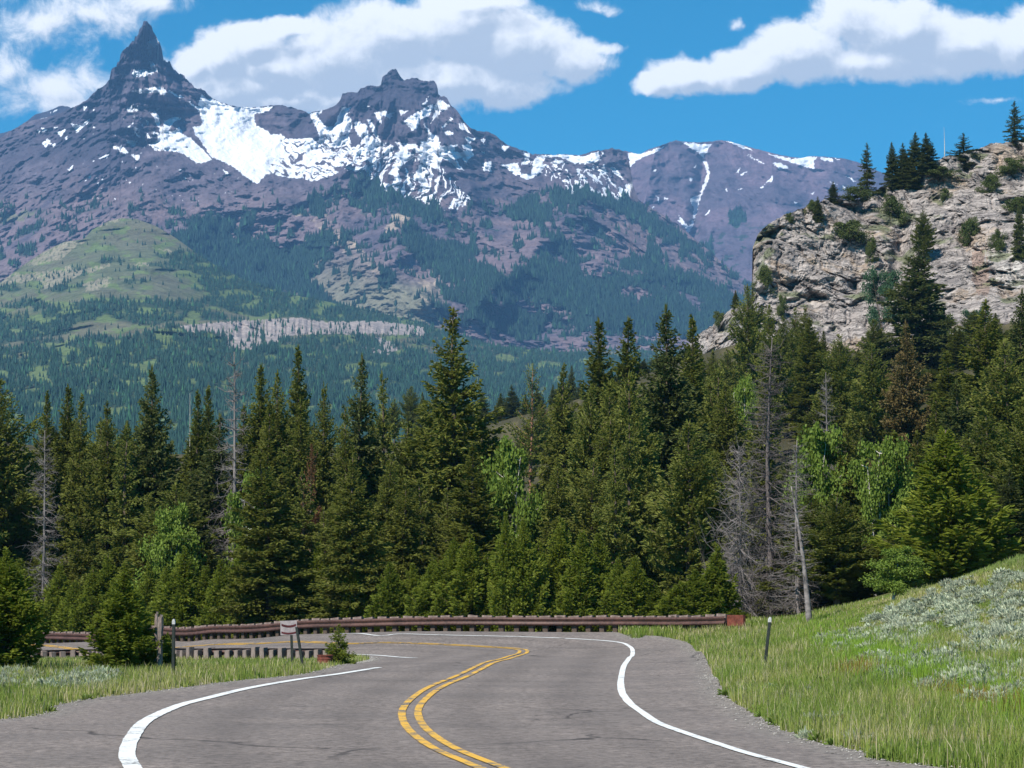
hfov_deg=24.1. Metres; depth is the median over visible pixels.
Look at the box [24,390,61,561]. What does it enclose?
fir tree
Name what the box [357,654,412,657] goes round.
edge line
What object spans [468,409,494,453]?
spruce tree
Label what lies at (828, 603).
spruce tree
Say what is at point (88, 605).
young pine
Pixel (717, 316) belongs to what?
shrub
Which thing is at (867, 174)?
spruce tree
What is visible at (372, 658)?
gravel
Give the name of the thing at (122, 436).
fir tree
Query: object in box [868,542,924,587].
pine tree
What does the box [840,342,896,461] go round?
pine tree
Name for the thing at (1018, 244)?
spruce tree
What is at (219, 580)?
young pine
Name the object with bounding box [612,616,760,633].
grass
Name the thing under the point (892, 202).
shrub
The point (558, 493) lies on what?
spruce tree
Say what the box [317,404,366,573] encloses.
spruce tree
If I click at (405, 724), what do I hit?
line
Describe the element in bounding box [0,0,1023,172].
sky
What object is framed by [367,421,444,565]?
pine tree
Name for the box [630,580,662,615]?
young pine
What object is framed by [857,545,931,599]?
bush
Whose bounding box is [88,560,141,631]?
young pine
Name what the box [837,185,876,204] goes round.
shrub
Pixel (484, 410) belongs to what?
spruce tree
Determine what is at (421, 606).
young pine
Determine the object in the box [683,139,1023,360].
rocky hill
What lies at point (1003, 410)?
pine tree
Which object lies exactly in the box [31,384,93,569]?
fir tree
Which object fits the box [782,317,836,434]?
fir tree
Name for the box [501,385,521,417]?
spruce tree
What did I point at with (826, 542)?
pine tree
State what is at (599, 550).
young pine
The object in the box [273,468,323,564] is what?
spruce tree
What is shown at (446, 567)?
young pine
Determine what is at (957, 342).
fir tree
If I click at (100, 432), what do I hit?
pine tree
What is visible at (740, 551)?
leafless tree
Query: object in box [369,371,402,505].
spruce tree
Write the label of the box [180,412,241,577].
spruce tree
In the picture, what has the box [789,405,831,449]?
pine tree
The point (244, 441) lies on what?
fir tree
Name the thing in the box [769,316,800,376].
pine tree
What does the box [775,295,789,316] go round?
shrub
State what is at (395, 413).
pine tree
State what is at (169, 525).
aspen tree
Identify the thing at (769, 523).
dead tree
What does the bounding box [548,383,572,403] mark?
spruce tree
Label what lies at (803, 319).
spruce tree
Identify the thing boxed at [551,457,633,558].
pine tree
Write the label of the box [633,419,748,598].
pine tree
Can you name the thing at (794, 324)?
pine tree
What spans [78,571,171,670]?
young pine
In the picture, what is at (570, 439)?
spruce tree
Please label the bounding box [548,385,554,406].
spruce tree
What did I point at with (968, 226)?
shrub
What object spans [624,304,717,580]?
spruce tree
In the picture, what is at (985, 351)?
spruce tree
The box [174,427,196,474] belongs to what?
spruce tree
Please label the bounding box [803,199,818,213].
shrub
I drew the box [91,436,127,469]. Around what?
pine tree
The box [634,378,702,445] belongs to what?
pine tree
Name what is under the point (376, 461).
fir tree
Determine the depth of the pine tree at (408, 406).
426.97 m
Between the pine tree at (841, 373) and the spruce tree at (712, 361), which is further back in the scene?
the spruce tree at (712, 361)
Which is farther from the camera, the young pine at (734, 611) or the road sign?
the young pine at (734, 611)
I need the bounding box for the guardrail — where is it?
[34,614,745,642]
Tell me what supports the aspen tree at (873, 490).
on the ground at (718, 353)
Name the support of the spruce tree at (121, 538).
on the ground at (718, 353)
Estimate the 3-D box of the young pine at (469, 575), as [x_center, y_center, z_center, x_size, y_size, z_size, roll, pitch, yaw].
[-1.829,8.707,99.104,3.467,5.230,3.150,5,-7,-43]
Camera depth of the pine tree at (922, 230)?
369.79 m
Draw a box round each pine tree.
[0,378,48,566]
[0,503,45,565]
[24,556,36,570]
[35,419,118,539]
[64,565,96,592]
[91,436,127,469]
[120,481,226,586]
[297,444,321,551]
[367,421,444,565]
[374,412,390,435]
[385,398,405,442]
[391,403,438,478]
[399,386,419,435]
[504,364,551,501]
[515,483,553,542]
[545,383,609,549]
[551,380,661,491]
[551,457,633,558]
[586,369,679,531]
[614,473,684,591]
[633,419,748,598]
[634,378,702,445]
[646,358,669,369]
[663,449,761,583]
[694,367,753,510]
[702,362,735,409]
[710,349,745,396]
[719,284,770,387]
[743,303,796,446]
[754,402,790,448]
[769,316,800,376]
[777,370,802,434]
[783,492,887,605]
[784,307,802,348]
[786,363,808,412]
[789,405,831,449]
[809,334,864,455]
[824,342,858,392]
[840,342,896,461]
[845,529,912,597]
[853,319,894,384]
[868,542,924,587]
[884,386,921,432]
[910,210,936,258]
[918,369,940,391]
[924,378,966,403]
[948,310,1005,348]
[948,408,1021,525]
[953,338,1023,468]
[973,398,1023,548]
[1000,320,1023,346]
[1002,374,1023,451]
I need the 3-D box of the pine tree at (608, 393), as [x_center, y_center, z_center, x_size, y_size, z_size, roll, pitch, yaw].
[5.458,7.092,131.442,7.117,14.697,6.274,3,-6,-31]
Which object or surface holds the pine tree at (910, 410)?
on the ground at (718, 353)
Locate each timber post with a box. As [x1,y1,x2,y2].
[154,612,157,661]
[157,614,162,669]
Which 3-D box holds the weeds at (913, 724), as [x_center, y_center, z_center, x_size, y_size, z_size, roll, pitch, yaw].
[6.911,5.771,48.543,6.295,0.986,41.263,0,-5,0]
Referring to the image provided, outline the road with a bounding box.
[0,631,941,767]
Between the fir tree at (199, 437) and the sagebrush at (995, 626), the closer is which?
the sagebrush at (995, 626)
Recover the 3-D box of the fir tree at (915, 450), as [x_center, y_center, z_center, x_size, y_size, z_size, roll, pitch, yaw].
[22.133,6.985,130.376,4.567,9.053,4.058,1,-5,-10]
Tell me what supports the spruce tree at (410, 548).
on the ground at (718, 353)
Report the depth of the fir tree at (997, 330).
284.70 m
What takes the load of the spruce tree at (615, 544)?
on the ground at (718, 353)
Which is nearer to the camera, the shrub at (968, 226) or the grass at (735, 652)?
the grass at (735, 652)
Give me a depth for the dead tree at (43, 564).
121.83 m
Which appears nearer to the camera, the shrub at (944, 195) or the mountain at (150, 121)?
the shrub at (944, 195)
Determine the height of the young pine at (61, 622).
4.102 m
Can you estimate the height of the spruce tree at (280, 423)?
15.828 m
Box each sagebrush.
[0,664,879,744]
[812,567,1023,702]
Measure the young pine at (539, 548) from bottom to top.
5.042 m
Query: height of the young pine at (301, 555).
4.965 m
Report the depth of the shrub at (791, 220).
376.51 m
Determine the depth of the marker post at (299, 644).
61.64 m
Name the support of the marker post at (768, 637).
on the ground at (718, 353)
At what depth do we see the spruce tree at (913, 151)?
396.63 m
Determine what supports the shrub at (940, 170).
on the rocky hill
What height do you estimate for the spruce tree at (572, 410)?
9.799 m
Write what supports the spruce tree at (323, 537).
on the ground at (718, 353)
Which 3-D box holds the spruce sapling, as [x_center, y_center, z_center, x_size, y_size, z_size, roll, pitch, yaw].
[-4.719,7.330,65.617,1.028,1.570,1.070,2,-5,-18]
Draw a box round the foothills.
[0,218,678,448]
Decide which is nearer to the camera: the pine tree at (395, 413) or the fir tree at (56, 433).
the fir tree at (56, 433)
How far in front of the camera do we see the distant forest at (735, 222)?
7525.38 m
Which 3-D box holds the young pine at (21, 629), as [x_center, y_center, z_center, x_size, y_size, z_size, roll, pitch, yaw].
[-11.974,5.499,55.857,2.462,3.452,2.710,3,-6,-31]
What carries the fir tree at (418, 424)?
on the ground at (718, 353)
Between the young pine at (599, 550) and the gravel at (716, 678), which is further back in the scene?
the young pine at (599, 550)
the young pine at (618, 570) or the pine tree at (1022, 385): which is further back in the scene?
the pine tree at (1022, 385)
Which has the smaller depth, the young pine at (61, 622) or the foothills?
the young pine at (61, 622)
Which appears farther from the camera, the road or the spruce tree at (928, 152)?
the spruce tree at (928, 152)
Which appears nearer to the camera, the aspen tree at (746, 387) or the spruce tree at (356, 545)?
the spruce tree at (356, 545)
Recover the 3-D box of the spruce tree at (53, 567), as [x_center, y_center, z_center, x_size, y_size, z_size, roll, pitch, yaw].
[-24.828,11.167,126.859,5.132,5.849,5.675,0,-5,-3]
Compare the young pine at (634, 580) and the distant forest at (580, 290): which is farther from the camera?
the distant forest at (580, 290)
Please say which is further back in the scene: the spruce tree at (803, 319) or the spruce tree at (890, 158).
the spruce tree at (890, 158)
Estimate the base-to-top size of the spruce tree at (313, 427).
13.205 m
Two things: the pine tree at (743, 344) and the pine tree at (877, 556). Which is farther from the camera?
the pine tree at (743, 344)
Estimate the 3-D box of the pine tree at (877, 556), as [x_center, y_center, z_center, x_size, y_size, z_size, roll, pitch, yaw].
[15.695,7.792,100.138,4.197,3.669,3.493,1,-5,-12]
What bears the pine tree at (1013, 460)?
on the ground at (718, 353)
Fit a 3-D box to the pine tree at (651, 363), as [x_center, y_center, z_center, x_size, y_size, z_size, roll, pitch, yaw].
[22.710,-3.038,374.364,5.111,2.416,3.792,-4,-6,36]
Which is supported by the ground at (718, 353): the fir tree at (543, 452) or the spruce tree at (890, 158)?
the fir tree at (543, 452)
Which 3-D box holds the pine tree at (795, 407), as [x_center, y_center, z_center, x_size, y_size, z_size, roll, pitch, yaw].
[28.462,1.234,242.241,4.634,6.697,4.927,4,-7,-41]
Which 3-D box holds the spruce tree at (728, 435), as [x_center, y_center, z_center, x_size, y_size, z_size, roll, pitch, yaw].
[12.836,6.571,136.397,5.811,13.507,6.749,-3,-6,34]
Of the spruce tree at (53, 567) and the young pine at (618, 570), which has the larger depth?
the spruce tree at (53, 567)
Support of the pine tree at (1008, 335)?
on the ground at (718, 353)
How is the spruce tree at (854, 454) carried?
on the ground at (718, 353)
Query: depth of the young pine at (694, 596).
94.29 m
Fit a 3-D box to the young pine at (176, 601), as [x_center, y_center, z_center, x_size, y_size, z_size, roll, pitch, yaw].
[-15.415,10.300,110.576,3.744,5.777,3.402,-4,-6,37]
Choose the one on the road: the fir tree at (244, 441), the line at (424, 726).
the line at (424, 726)
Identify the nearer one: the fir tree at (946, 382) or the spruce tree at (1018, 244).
the fir tree at (946, 382)
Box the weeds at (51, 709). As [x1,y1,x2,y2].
[0,655,315,712]
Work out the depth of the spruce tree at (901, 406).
165.16 m
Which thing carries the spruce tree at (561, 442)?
on the ground at (718, 353)
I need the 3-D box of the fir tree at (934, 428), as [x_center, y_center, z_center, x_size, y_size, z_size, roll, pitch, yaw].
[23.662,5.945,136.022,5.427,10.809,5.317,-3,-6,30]
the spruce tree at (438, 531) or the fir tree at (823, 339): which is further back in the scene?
the fir tree at (823, 339)
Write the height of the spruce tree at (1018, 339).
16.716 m
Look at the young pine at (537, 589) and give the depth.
97.41 m
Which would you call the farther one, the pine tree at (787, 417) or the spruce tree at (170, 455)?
the pine tree at (787, 417)
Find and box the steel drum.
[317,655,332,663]
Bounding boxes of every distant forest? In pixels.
[0,169,751,351]
[0,216,684,453]
[700,205,746,254]
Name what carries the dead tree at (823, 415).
on the ground at (718, 353)
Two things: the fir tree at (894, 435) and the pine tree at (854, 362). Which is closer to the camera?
the fir tree at (894, 435)
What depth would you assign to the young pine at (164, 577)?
111.75 m
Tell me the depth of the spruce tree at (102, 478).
125.56 m
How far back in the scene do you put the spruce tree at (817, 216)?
378.95 m
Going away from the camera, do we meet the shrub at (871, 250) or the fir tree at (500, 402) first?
the shrub at (871, 250)
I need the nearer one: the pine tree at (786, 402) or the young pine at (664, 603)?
the young pine at (664, 603)
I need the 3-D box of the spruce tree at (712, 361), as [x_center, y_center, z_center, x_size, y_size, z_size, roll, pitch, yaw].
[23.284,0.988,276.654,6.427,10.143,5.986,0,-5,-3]
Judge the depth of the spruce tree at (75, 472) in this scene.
131.74 m
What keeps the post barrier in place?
on the ground at (718, 353)
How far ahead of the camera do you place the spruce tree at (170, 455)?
142.02 m
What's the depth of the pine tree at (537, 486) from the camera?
128.14 m
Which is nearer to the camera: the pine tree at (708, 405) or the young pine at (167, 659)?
the young pine at (167, 659)
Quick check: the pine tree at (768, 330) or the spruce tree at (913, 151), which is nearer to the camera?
the pine tree at (768, 330)
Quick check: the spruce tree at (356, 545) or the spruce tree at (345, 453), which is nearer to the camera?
the spruce tree at (356, 545)
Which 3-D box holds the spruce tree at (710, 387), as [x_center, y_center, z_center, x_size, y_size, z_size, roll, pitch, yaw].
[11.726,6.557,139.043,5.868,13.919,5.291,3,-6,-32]
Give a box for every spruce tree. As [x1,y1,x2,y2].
[0,510,12,569]
[1,439,18,501]
[25,541,80,594]
[47,392,103,576]
[66,401,134,594]
[66,487,130,593]
[74,421,156,589]
[112,364,197,545]
[119,496,156,584]
[122,398,174,523]
[165,440,185,498]
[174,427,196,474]
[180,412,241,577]
[209,450,320,638]
[245,369,298,514]
[269,397,326,554]
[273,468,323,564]
[299,455,398,633]
[303,423,324,493]
[305,505,343,578]
[307,382,338,529]
[315,353,386,538]
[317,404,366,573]
[357,459,408,588]
[367,478,431,588]
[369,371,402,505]
[393,306,543,553]
[401,478,440,574]
[428,482,456,570]
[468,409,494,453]
[474,427,515,528]
[478,392,493,423]
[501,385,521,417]
[520,394,529,415]
[526,400,551,465]
[528,362,579,520]
[530,388,546,409]
[536,458,589,557]
[541,413,581,496]
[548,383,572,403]
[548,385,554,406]
[566,416,630,529]
[567,366,575,401]
[569,383,584,401]
[569,400,578,418]
[591,438,647,581]
[592,417,674,590]
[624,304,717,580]
[633,361,650,376]
[669,379,722,530]
[693,349,707,377]
[698,378,734,459]
[700,349,718,388]
[701,382,761,591]
[752,489,876,616]
[774,460,799,613]
[789,423,809,469]
[793,306,824,375]
[812,196,824,224]
[818,417,878,607]
[824,181,840,204]
[830,524,879,602]
[851,142,881,197]
[857,429,875,474]
[866,237,968,381]
[866,320,940,471]
[879,142,905,192]
[889,157,924,190]
[891,143,915,187]
[898,132,925,186]
[914,133,939,176]
[922,378,985,462]
[924,298,1009,443]
[945,133,980,170]
[952,368,968,389]
[988,469,1023,557]
[990,287,1023,432]
[1002,100,1023,148]
[1010,202,1023,261]
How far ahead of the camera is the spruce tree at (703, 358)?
277.61 m
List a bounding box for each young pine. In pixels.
[0,546,54,667]
[14,557,44,610]
[28,553,71,600]
[36,559,71,642]
[48,580,81,642]
[64,566,107,641]
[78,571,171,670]
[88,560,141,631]
[96,554,117,627]
[133,560,157,612]
[141,564,170,626]
[147,545,209,640]
[162,632,176,666]
[183,565,212,639]
[190,558,233,640]
[218,566,265,636]
[221,532,250,637]
[275,549,311,620]
[298,541,330,630]
[301,572,341,631]
[329,567,373,632]
[363,562,414,631]
[395,562,421,630]
[399,555,446,630]
[420,537,474,630]
[430,532,494,631]
[472,552,493,613]
[481,511,534,631]
[495,513,560,631]
[533,540,556,631]
[543,516,572,631]
[552,530,607,631]
[583,532,614,626]
[592,554,638,631]
[601,555,659,626]
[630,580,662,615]
[646,583,695,615]
[664,569,729,616]
[688,542,747,615]
[719,608,750,618]
[866,425,1023,584]
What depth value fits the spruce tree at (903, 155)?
396.75 m
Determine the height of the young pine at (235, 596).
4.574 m
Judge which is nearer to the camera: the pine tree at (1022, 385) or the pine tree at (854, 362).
the pine tree at (1022, 385)
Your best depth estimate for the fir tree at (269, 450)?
127.03 m
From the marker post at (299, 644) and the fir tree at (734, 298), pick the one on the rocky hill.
the fir tree at (734, 298)
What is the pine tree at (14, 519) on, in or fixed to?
on the ground at (718, 353)
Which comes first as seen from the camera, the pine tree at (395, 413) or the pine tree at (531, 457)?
the pine tree at (531, 457)
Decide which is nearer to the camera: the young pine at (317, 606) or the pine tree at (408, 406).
the young pine at (317, 606)
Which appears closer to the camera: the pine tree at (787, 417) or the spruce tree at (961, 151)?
the pine tree at (787, 417)
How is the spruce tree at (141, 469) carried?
on the ground at (718, 353)
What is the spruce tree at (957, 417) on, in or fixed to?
on the ground at (718, 353)
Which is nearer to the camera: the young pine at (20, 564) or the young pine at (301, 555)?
the young pine at (301, 555)
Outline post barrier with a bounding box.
[27,647,334,659]
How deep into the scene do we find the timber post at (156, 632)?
57.17 m
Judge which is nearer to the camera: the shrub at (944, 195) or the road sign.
the road sign
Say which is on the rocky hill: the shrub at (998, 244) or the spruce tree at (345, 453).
the shrub at (998, 244)
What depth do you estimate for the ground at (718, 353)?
328.71 m
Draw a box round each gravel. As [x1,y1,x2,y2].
[2,655,383,720]
[616,632,979,767]
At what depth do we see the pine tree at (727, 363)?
274.48 m
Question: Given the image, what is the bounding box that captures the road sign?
[280,620,296,661]
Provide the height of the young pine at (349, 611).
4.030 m
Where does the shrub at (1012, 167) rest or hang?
on the rocky hill
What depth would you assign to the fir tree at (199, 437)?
142.02 m
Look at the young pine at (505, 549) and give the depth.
97.61 m
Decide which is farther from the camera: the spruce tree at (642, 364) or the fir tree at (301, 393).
the spruce tree at (642, 364)
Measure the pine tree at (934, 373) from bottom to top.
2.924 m
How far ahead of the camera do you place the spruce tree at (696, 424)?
129.43 m
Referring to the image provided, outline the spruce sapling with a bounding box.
[324,624,356,664]
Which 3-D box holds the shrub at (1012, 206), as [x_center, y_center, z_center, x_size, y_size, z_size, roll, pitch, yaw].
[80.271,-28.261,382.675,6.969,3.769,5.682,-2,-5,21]
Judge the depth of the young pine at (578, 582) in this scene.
97.30 m
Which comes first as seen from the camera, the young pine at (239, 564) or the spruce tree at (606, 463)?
the young pine at (239, 564)
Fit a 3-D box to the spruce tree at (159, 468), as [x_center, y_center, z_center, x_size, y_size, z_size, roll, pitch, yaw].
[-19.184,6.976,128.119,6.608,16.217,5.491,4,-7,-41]
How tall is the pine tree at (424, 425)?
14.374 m
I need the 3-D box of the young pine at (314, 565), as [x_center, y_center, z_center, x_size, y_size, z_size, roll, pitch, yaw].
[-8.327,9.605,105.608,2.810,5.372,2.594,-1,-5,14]
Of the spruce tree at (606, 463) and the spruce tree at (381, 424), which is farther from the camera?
the spruce tree at (381, 424)
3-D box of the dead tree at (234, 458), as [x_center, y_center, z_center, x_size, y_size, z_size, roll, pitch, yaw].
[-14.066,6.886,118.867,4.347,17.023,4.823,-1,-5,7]
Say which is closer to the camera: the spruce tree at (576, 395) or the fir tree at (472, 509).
the fir tree at (472, 509)
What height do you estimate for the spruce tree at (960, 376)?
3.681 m
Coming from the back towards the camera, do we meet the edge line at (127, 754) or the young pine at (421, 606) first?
the young pine at (421, 606)
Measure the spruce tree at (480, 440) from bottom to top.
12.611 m
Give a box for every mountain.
[0,21,751,351]
[0,106,69,137]
[624,140,890,284]
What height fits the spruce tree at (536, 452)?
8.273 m
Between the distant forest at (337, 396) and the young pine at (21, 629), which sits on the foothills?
the distant forest at (337, 396)
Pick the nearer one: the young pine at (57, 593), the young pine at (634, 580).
the young pine at (634, 580)
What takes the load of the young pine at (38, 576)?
on the ground at (718, 353)
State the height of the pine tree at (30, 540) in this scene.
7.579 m
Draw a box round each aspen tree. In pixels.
[131,501,206,605]
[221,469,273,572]
[469,435,548,551]
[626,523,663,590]
[731,374,760,480]
[781,420,854,576]
[847,434,919,595]
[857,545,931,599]
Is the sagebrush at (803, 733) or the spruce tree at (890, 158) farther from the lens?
the spruce tree at (890, 158)
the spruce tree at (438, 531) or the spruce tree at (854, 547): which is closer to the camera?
the spruce tree at (854, 547)
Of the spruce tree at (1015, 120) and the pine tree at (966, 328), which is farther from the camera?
the spruce tree at (1015, 120)
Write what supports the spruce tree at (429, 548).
on the ground at (718, 353)
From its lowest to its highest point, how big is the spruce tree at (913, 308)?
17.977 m
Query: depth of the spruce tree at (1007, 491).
95.77 m
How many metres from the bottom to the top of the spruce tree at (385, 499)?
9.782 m
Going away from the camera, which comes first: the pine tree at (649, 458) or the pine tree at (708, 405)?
the pine tree at (649, 458)
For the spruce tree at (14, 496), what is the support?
on the ground at (718, 353)
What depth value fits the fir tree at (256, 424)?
134.33 m
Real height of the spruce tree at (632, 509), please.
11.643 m
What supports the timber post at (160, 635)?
on the ground at (718, 353)
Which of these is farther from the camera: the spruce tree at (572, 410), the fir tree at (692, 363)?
the spruce tree at (572, 410)
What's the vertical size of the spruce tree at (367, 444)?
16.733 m
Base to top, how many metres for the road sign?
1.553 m
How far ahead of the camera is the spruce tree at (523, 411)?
414.99 m
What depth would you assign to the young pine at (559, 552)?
99.49 m
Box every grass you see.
[0,653,369,718]
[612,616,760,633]
[632,553,1023,767]
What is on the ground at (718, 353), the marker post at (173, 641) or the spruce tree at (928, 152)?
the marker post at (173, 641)
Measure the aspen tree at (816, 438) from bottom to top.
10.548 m
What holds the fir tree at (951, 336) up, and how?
on the ground at (718, 353)
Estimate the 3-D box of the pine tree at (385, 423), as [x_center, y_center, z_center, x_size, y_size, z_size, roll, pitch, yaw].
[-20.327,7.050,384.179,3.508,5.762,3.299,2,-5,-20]
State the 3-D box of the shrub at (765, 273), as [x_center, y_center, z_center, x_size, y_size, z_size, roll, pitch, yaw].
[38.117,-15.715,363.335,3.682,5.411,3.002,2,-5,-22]
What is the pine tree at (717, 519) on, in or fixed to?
on the ground at (718, 353)
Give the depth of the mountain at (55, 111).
8020.31 m
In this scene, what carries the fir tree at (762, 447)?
on the ground at (718, 353)
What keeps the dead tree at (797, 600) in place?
on the ground at (718, 353)
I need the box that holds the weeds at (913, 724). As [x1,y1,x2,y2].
[723,655,1022,752]
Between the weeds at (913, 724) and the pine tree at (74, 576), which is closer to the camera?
the weeds at (913, 724)
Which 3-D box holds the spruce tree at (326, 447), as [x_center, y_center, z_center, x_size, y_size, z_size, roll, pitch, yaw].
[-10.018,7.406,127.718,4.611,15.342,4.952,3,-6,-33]
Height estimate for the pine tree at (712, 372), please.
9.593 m
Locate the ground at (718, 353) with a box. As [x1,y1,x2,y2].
[0,323,1023,767]
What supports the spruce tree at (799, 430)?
on the ground at (718, 353)
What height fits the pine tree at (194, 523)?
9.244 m
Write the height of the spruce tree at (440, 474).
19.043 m
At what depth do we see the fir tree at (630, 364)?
146.63 m
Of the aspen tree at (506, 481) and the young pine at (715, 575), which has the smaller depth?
the young pine at (715, 575)
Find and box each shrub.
[713,311,723,329]
[750,264,775,294]
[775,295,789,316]
[784,212,793,223]
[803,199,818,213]
[830,219,879,245]
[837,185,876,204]
[860,264,901,329]
[865,237,880,263]
[877,193,911,226]
[923,166,961,181]
[935,303,955,334]
[938,187,952,200]
[956,216,982,245]
[961,304,991,331]
[974,174,1004,193]
[987,229,1006,252]
[990,157,1023,176]
[1000,197,1023,213]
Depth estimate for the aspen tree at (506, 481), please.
119.20 m
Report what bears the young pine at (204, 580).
on the ground at (718, 353)
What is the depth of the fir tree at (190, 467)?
133.94 m
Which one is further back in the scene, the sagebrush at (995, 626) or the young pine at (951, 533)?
the young pine at (951, 533)
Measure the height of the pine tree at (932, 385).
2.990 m
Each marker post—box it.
[172,619,175,670]
[295,627,303,666]
[764,617,771,663]
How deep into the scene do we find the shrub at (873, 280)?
353.90 m
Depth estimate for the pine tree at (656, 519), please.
116.78 m
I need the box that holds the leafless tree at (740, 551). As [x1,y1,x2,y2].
[694,428,781,617]
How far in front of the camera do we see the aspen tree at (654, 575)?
109.03 m
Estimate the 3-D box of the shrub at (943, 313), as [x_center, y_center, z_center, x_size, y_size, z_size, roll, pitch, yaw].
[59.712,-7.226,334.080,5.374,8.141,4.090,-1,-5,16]
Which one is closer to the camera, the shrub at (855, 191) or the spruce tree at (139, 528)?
the spruce tree at (139, 528)
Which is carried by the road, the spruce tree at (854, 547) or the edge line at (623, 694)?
the edge line at (623, 694)
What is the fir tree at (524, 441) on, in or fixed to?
on the ground at (718, 353)
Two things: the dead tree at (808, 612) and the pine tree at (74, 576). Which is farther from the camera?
the pine tree at (74, 576)
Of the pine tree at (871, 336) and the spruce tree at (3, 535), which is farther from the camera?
the pine tree at (871, 336)
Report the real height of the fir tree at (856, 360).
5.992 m
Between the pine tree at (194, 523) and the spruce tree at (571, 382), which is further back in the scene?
the spruce tree at (571, 382)
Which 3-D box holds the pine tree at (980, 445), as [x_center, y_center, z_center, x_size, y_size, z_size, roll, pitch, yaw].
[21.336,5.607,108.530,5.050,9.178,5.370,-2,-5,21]
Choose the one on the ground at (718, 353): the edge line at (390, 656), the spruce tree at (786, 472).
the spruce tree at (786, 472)
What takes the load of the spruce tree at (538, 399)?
on the ground at (718, 353)
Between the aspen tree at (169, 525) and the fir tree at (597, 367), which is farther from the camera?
the fir tree at (597, 367)
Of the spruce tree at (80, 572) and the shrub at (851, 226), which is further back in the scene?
the shrub at (851, 226)
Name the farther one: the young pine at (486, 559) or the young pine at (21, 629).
the young pine at (486, 559)
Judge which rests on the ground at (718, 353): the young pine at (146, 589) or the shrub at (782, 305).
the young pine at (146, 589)
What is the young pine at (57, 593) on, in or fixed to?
on the ground at (718, 353)
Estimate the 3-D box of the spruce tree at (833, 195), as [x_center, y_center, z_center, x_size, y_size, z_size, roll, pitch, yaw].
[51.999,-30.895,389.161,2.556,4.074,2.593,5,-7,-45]
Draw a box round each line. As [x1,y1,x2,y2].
[34,641,528,767]
[43,642,521,767]
[118,667,381,767]
[332,633,808,767]
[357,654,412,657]
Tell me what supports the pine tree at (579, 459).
on the ground at (718, 353)
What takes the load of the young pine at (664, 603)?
on the ground at (718, 353)
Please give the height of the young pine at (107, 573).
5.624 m
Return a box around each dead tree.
[23,434,68,600]
[196,352,253,577]
[714,338,820,617]
[748,443,832,615]
[787,486,822,622]
[812,373,835,489]
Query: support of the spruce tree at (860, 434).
on the ground at (718, 353)
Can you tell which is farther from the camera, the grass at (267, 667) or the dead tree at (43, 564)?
the dead tree at (43, 564)
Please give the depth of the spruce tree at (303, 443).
122.65 m
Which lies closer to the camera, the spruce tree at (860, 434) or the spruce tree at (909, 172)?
the spruce tree at (860, 434)
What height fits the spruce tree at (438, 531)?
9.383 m
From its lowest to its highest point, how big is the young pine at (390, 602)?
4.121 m
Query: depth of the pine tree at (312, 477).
118.00 m
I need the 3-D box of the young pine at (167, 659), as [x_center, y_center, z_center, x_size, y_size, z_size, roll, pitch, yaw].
[-8.349,6.593,58.136,0.471,1.195,0.604,0,-5,4]
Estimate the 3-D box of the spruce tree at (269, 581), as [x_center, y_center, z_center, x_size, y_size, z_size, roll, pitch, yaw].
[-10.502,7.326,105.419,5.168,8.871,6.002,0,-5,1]
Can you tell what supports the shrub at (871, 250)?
on the rocky hill
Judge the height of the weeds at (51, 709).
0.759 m
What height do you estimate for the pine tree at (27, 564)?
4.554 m
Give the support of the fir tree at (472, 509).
on the ground at (718, 353)
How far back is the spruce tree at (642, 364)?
371.78 m
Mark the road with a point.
(556, 701)
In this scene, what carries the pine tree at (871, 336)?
on the ground at (718, 353)
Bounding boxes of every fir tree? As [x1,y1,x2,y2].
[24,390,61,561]
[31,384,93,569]
[33,426,60,455]
[116,420,142,467]
[177,388,213,523]
[178,460,206,548]
[192,385,225,513]
[205,404,254,565]
[230,400,285,558]
[236,364,273,468]
[279,346,317,487]
[362,422,383,498]
[409,392,427,437]
[424,442,502,565]
[491,393,510,422]
[517,422,532,466]
[542,401,563,457]
[572,317,618,442]
[595,317,651,430]
[669,314,719,426]
[729,290,739,308]
[738,362,794,618]
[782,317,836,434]
[821,331,828,356]
[848,349,866,389]
[848,429,919,595]
[906,430,926,494]
[914,394,948,457]
[920,351,964,439]
[939,327,964,367]
[940,328,970,370]
[987,313,1006,356]

